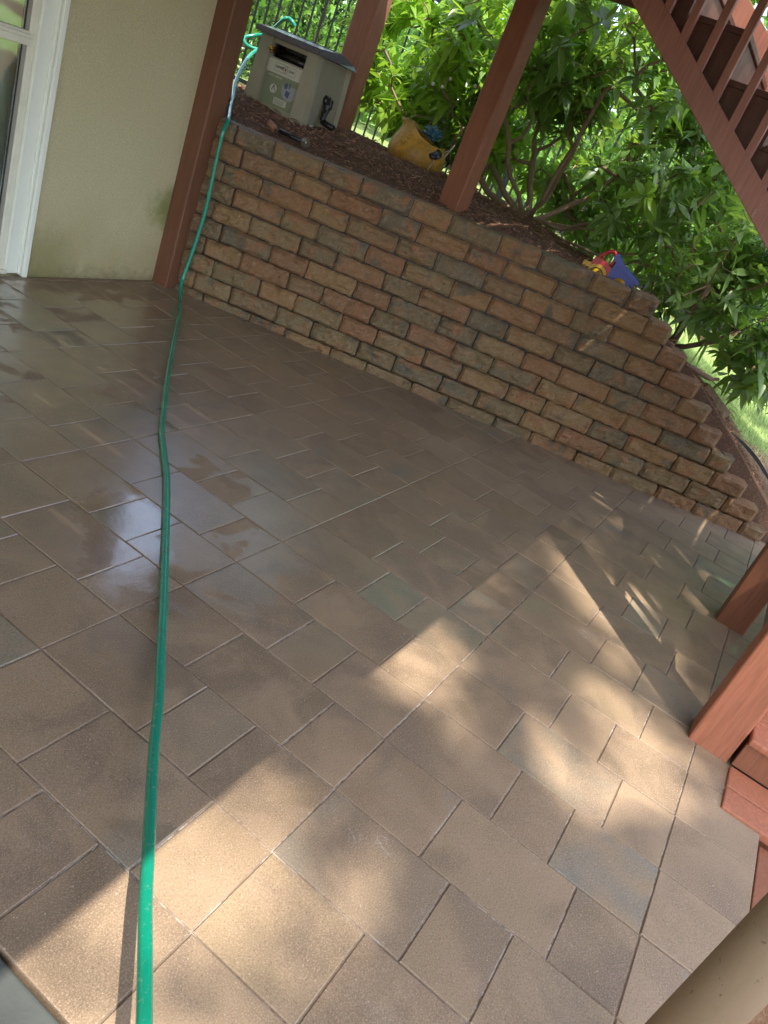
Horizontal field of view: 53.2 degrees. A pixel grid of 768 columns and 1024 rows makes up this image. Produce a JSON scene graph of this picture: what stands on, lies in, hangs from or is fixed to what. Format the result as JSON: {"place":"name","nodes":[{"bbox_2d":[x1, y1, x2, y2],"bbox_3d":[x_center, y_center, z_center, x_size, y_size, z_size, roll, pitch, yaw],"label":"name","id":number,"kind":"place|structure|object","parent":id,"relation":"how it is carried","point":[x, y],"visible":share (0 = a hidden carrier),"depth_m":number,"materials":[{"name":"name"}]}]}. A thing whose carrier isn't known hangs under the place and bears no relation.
{"place":"outdoors","nodes":[
{"label":"outdoors","id":0,"kind":"place"},
{"bbox_2d":[0,958,59,1023],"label":"concrete walk","id":1,"kind":"structure","parent":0,"point":[20,1003],"depth_m":1.33,"materials":[{"name":"grey concrete"}]},
{"bbox_2d":[0,276,766,1023],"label":"patio","id":2,"kind":"structure","parent":0,"point":[280,938],"depth_m":2.35,"materials":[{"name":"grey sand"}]},
{"bbox_2d":[152,0,252,287],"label":"wooden post","id":3,"kind":"object","parent":2,"relation":"on","point":[224,45],"visible":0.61,"depth_m":4.69,"materials":[{"name":"brown wood"}]},
{"bbox_2d":[135,16,295,1023],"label":"garden hose","id":4,"kind":"object","parent":2,"relation":"on","point":[144,997],"visible":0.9,"depth_m":1.90,"materials":[{"name":"rubber"}]},
{"bbox_2d":[631,0,767,911],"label":"staircase","id":5,"kind":"structure","parent":2,"relation":"on","point":[714,54],"depth_m":3.44,"materials":[{"name":"brown wood"}]},
{"bbox_2d":[645,892,767,1023],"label":"tan post","id":6,"kind":"object","parent":2,"relation":"on","point":[725,981],"visible":1,"depth_m":1.27,"materials":[{"name":"paint"}]},
{"bbox_2d":[688,621,767,761],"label":"wooden post","id":7,"kind":"object","parent":2,"relation":"on","point":[730,714],"visible":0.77,"depth_m":2.69,"materials":[{"name":"brown wood"}]},
{"bbox_2d":[716,541,767,635],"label":"wooden post","id":8,"kind":"object","parent":2,"relation":"on","point":[743,606],"visible":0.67,"depth_m":3.68,"materials":[{"name":"brown wood"}]},
{"bbox_2d":[224,48,767,1023],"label":"ground","id":9,"kind":"structure","parent":0,"point":[754,492],"depth_m":5.11,"materials":[{"name":"brown soil"}]},
{"bbox_2d":[0,0,216,279],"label":"house","id":10,"kind":"structure","parent":9,"relation":"on","point":[97,97],"depth_m":4.22,"materials":[{"name":"paint"}]},
{"bbox_2d":[0,0,70,276],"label":"door","id":11,"kind":"structure","parent":10,"relation":"in","point":[32,32],"depth_m":3.86,"materials":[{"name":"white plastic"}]},
{"bbox_2d":[235,0,283,77],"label":"arborvitae","id":12,"kind":"object","parent":9,"relation":"on","point":[260,9],"visible":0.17,"depth_m":9.21,"materials":[{"name":"green plant"}]},
{"bbox_2d":[242,0,357,126],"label":"arborvitae","id":13,"kind":"object","parent":9,"relation":"on","point":[297,6],"visible":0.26,"depth_m":9.16,"materials":[{"name":"green plant"}]},
{"bbox_2d":[239,0,431,129],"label":"leafy tree","id":14,"kind":"object","parent":9,"relation":"on","point":[363,117],"visible":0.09,"depth_m":13.42,"materials":[{"name":"green plant"}]},
{"bbox_2d":[174,118,766,541],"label":"retaining wall","id":15,"kind":"structure","parent":9,"relation":"on","point":[514,336],"depth_m":4.92,"materials":[{"name":"brick"}]},
{"bbox_2d":[226,81,766,491],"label":"mulch","id":16,"kind":"object","parent":9,"relation":"on","point":[241,87],"visible":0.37,"depth_m":5.08,"materials":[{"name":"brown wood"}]},
{"bbox_2d":[266,119,310,147],"bbox_3d":[-0.603,-2.406,4.881,0.323,0.072,0.055,27,26,7],"label":"path light","id":17,"kind":"object","parent":16,"relation":"on","point":[305,142],"visible":1,"depth_m":4.87,"materials":[{"name":"black plastic"}]},
{"bbox_2d":[244,23,355,130],"bbox_3d":[-0.548,-2.946,5.333,0.661,0.561,0.533,30,27,14],"label":"hose cabinet","id":18,"kind":"object","parent":16,"relation":"on","point":[303,81],"visible":0.97,"depth_m":5.19,"materials":[{"name":"plastic"}]},
{"bbox_2d":[337,0,392,130],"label":"wooden post","id":19,"kind":"object","parent":16,"relation":"on","point":[364,33],"depth_m":5.51,"materials":[{"name":"brown wood"}]},
{"bbox_2d":[387,117,445,173],"bbox_3d":[0.234,-2.600,5.583,0.431,0.404,0.430,33,27,19],"label":"broken pot","id":20,"kind":"object","parent":16,"relation":"on","point":[408,142],"visible":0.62,"depth_m":5.41,"materials":[{"name":"yellow ceramic"}]},
{"bbox_2d":[411,113,446,144],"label":"twigs","id":21,"kind":"object","parent":20,"relation":"in","point":[425,129],"visible":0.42,"depth_m":5.53,"materials":[{"name":"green plant"}]},
{"bbox_2d":[422,125,443,141],"bbox_3d":[0.354,-2.732,5.529,0.160,0.102,0.136,33,27,19],"label":"plastic bag","id":22,"kind":"object","parent":20,"relation":"in","point":[434,133],"visible":0.98,"depth_m":5.49,"materials":[{"name":"blue plastic"}]},
{"bbox_2d":[427,77,476,169],"bbox_3d":[0.438,-2.696,5.484,0.273,0.749,0.494,9,29,-27],"label":"solar light","id":23,"kind":"object","parent":16,"relation":"on","point":[436,155],"visible":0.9,"depth_m":5.45,"materials":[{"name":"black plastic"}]},
{"bbox_2d":[439,0,551,212],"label":"wooden post","id":24,"kind":"object","parent":16,"relation":"on","point":[512,54],"depth_m":4.66,"materials":[{"name":"brown wood"}]},
{"bbox_2d":[609,0,634,8],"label":"deck","id":25,"kind":"structure","parent":24,"relation":"attached to","point":[628,3],"depth_m":4.45,"materials":[{"name":"brown wood"}]},
{"bbox_2d":[686,364,719,380],"bbox_3d":[2.128,-0.930,5.176,0.303,0.076,0.092,22,26,-3],"label":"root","id":26,"kind":"object","parent":16,"relation":"on","point":[699,372],"visible":0.69,"depth_m":5.14,"materials":[{"name":"brown plant"}]},
{"bbox_2d":[234,0,767,356],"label":"metal fence","id":27,"kind":"object","parent":9,"relation":"on","point":[499,194],"visible":0.06,"depth_m":7.42,"materials":[{"name":"black metal"}]},
{"bbox_2d":[239,0,764,307],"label":"hedge","id":28,"kind":"object","parent":9,"relation":"on","point":[614,115],"visible":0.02,"depth_m":15.57,"materials":[{"name":"green plant"}]},
{"bbox_2d":[386,0,638,208],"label":"leafy tree","id":29,"kind":"object","parent":9,"relation":"on","point":[402,38],"visible":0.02,"depth_m":11.20,"materials":[{"name":"green plant"}]},
{"bbox_2d":[336,0,741,291],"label":"rhododendron","id":30,"kind":"object","parent":9,"relation":"on","point":[581,68],"visible":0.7,"depth_m":5.59,"materials":[{"name":"green plant"}]},
{"bbox_2d":[509,53,704,268],"bbox_3d":[2.764,-4.462,9.567,2.703,2.535,3.015,33,27,19],"label":"leafy shrub","id":31,"kind":"object","parent":9,"relation":"on","point":[550,155],"visible":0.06,"depth_m":9.04,"materials":[{"name":"green plant"}]},
{"bbox_2d":[582,249,639,286],"bbox_3d":[1.459,-1.550,4.899,0.377,0.220,0.162,26,26,6],"label":"toy truck","id":32,"kind":"object","parent":9,"relation":"on","point":[618,269],"visible":0.79,"depth_m":4.84,"materials":[{"name":"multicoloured plastic"}]},
{"bbox_2d":[596,0,767,261],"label":"leafy tree","id":33,"kind":"object","parent":9,"relation":"on","point":[765,18],"depth_m":10.58,"materials":[{"name":"green plant"}]},
{"bbox_2d":[618,113,767,415],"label":"rhododendron","id":34,"kind":"object","parent":9,"relation":"on","point":[740,276],"visible":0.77,"depth_m":5.22,"materials":[{"name":"green plant"}]},
{"bbox_2d":[649,148,767,328],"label":"leafy shrub","id":35,"kind":"object","parent":9,"relation":"on","point":[764,309],"visible":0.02,"depth_m":9.71,"materials":[{"name":"green plant"}]},
{"bbox_2d":[703,382,730,418],"bbox_3d":[2.267,-0.762,5.294,0.281,0.210,0.114,24,26,1],"label":"timber","id":36,"kind":"object","parent":9,"relation":"on","point":[722,407],"visible":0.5,"depth_m":5.24,"materials":[{"name":"brown wood"}]},
{"bbox_2d":[701,142,767,329],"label":"leafy tree","id":37,"kind":"object","parent":9,"relation":"on","point":[767,302],"visible":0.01,"depth_m":11.65,"materials":[{"name":"green plant"}]},
{"bbox_2d":[731,432,767,478],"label":"edging strip","id":38,"kind":"object","parent":9,"relation":"on","point":[756,458],"visible":1,"depth_m":5.33,"materials":[{"name":"plastic"}]},
{"bbox_2d":[241,1,767,160],"label":"sky","id":39,"kind":"structure","parent":0,"point":[765,13],"materials":[{"name":"white"}]},
{"bbox_2d":[655,310,767,463],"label":"lawn grass","id":40,"kind":"structure","parent":0,"point":[705,364],"depth_m":6.60,"materials":[{"name":"green plant"}]}
]}

